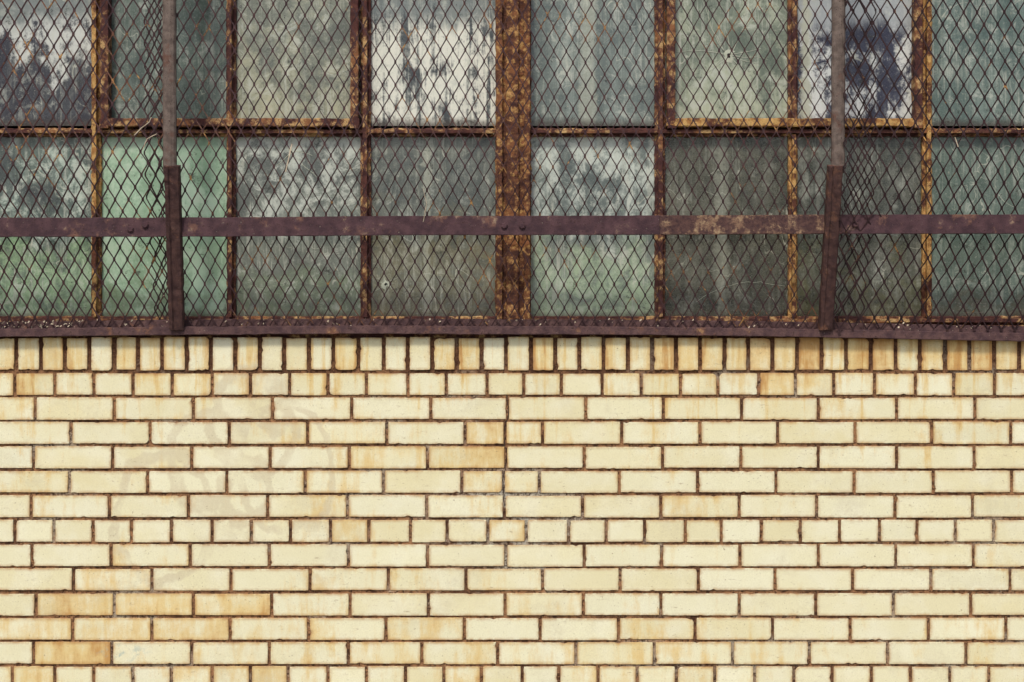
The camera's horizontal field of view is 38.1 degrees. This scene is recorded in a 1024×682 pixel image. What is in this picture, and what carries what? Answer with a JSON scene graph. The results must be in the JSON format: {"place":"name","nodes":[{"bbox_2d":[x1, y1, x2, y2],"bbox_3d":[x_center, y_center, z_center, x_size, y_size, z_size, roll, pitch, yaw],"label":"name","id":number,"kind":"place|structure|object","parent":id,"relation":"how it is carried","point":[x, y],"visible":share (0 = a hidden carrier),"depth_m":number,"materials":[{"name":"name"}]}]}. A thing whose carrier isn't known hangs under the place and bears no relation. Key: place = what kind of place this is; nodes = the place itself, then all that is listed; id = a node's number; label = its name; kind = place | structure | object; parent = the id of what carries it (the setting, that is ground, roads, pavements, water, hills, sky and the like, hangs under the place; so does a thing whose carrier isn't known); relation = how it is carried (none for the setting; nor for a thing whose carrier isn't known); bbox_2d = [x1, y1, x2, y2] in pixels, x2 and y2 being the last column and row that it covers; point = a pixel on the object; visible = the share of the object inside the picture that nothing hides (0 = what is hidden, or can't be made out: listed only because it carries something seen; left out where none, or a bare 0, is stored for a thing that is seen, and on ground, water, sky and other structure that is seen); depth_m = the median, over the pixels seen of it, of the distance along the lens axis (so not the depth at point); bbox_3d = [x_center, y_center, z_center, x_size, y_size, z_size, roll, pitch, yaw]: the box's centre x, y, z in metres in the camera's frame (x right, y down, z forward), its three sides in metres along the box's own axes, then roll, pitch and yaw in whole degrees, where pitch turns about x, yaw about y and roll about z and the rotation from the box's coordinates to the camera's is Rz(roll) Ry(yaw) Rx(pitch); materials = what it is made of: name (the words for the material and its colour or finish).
{"place":"outdoors","nodes":[
{"label":"outdoors","id":0,"kind":"place"},
{"label":"ground","id":1,"kind":"structure","parent":0,"visible":0},
{"bbox_2d":[0,338,1023,681],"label":"mortar","id":2,"kind":"object","parent":1,"relation":"on","point":[504,468],"visible":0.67,"depth_m":4.00,"materials":[{"name":"concrete"}]},
{"bbox_2d":[0,337,1023,681],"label":"bricks","id":3,"kind":"object","parent":2,"relation":"attached to","point":[456,605],"visible":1,"depth_m":4.00,"materials":[{"name":"beige brick"}]},
{"bbox_2d":[501,395,508,505],"bbox_3d":[-0.019,0.295,4.004,0.022,0.300,0.005,0,0,0],"label":"crack","id":4,"kind":"object","parent":3,"relation":"attached to","point":[506,450],"visible":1,"depth_m":4.00,"materials":[{"name":"brown"}]},
{"bbox_2d":[0,0,1023,341],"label":"window guard","id":5,"kind":"object","parent":3,"relation":"attached to","point":[172,228],"visible":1,"depth_m":3.89,"materials":[{"name":"metal"}]},
{"bbox_2d":[1,34,991,330],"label":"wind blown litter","id":6,"kind":"object","parent":5,"relation":"on","point":[423,220],"visible":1,"depth_m":3.97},
{"bbox_2d":[0,325,1023,337],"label":"subframe","id":7,"kind":"object","parent":2,"relation":"attached to","point":[409,336],"visible":0.25,"depth_m":4.01,"materials":[{"name":"red paint"}]},
{"bbox_2d":[0,0,1023,324],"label":"muntins maroon","id":8,"kind":"structure","parent":7,"relation":"attached to","point":[566,132],"depth_m":4.04,"materials":[{"name":"paint"}]},
{"bbox_2d":[0,137,91,315],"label":"pane","id":9,"kind":"object","parent":8,"relation":"attached to","point":[50,212],"visible":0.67,"depth_m":4.05,"materials":[{"name":"grey glass"}]},
{"bbox_2d":[0,0,91,125],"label":"pane","id":10,"kind":"object","parent":8,"relation":"attached to","point":[46,70],"visible":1,"depth_m":4.05,"materials":[{"name":"grey glass"}]},
{"bbox_2d":[102,137,226,316],"bbox_3d":[-0.951,-0.319,4.057,0.350,0.512,0.004,0,0,0],"label":"pane","id":11,"kind":"object","parent":8,"relation":"attached to","point":[143,209],"visible":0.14,"depth_m":4.05,"materials":[{"name":"green glass"}]},
{"bbox_2d":[111,0,226,118],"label":"pane","id":12,"kind":"object","parent":8,"relation":"attached to","point":[140,70],"visible":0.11,"depth_m":4.05,"materials":[{"name":"grey glass"}]},
{"bbox_2d":[236,136,360,316],"bbox_3d":[-0.585,-0.319,4.057,0.348,0.512,0.004,0,0,0],"label":"pane","id":13,"kind":"object","parent":8,"relation":"attached to","point":[300,203],"visible":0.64,"depth_m":4.05,"materials":[{"name":"grey glass"}]},
{"bbox_2d":[236,0,360,123],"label":"pane","id":14,"kind":"object","parent":8,"relation":"attached to","point":[298,60],"visible":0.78,"depth_m":4.05,"materials":[{"name":"grey glass"}]},
{"bbox_2d":[371,136,495,316],"bbox_3d":[-0.215,-0.319,4.057,0.348,0.512,0.004,0,0,0],"label":"pane","id":15,"kind":"object","parent":8,"relation":"attached to","point":[439,202],"visible":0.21,"depth_m":4.05,"materials":[{"name":"grey glass"}]},
{"bbox_2d":[371,0,495,125],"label":"pane","id":16,"kind":"object","parent":8,"relation":"attached to","point":[427,62],"visible":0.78,"depth_m":4.05,"materials":[{"name":"white glass"}]},
{"bbox_2d":[99,0,922,128],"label":"factory window","id":17,"kind":"structure","parent":8,"relation":"attached to","point":[106,55],"depth_m":4.01,"materials":[{"name":"red paint"}]},
{"bbox_2d":[91,0,931,316],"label":"metal frame","id":18,"kind":"object","parent":8,"relation":"attached to","point":[793,178],"visible":0.72,"depth_m":4.02,"materials":[{"name":"paint"}]},
{"bbox_2d":[276,0,781,297],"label":"glass fractures","id":19,"kind":"object","parent":8,"relation":"attached to","point":[728,60],"visible":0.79,"depth_m":4.05,"materials":[{"name":"white glass"}]},
{"bbox_2d":[530,137,654,316],"bbox_3d":[0.221,-0.319,4.057,0.345,0.512,0.004,0,0,0],"label":"pane","id":20,"kind":"object","parent":8,"relation":"attached to","point":[603,204],"visible":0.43,"depth_m":4.05,"materials":[{"name":"grey glass"}]},
{"bbox_2d":[531,0,654,125],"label":"pane","id":21,"kind":"object","parent":8,"relation":"attached to","point":[604,63],"visible":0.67,"depth_m":4.05,"materials":[{"name":"grey glass"}]},
{"bbox_2d":[665,136,787,316],"bbox_3d":[0.587,-0.319,4.057,0.343,0.512,0.004,0,0,0],"label":"pane","id":22,"kind":"object","parent":8,"relation":"attached to","point":[716,202],"visible":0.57,"depth_m":4.05,"materials":[{"name":"grey glass"}]},
{"bbox_2d":[665,0,787,118],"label":"pane","id":23,"kind":"object","parent":8,"relation":"attached to","point":[750,71],"visible":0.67,"depth_m":4.05,"materials":[{"name":"grey glass"}]},
{"bbox_2d":[797,0,911,118],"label":"pane","id":24,"kind":"object","parent":8,"relation":"attached to","point":[879,69],"visible":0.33,"depth_m":4.05,"materials":[{"name":"grey glass"}]},
{"bbox_2d":[797,136,920,316],"bbox_3d":[0.950,-0.319,4.057,0.348,0.512,0.004,0,0,0],"label":"pane","id":25,"kind":"object","parent":8,"relation":"attached to","point":[883,209],"visible":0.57,"depth_m":4.05,"materials":[{"name":"grey glass"}]},
{"bbox_2d":[931,136,1023,315],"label":"pane","id":26,"kind":"object","parent":8,"relation":"attached to","point":[980,209],"visible":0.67,"depth_m":4.05,"materials":[{"name":"grey glass"}]},
{"bbox_2d":[932,0,1023,125],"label":"pane","id":27,"kind":"object","parent":8,"relation":"attached to","point":[984,62],"visible":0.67,"depth_m":4.05,"materials":[{"name":"grey glass"}]},
{"bbox_2d":[494,0,531,318],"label":"mullions","id":28,"kind":"object","parent":7,"relation":"attached to","point":[509,144],"visible":0.83,"depth_m":4.01,"materials":[{"name":"paint"}]}
]}

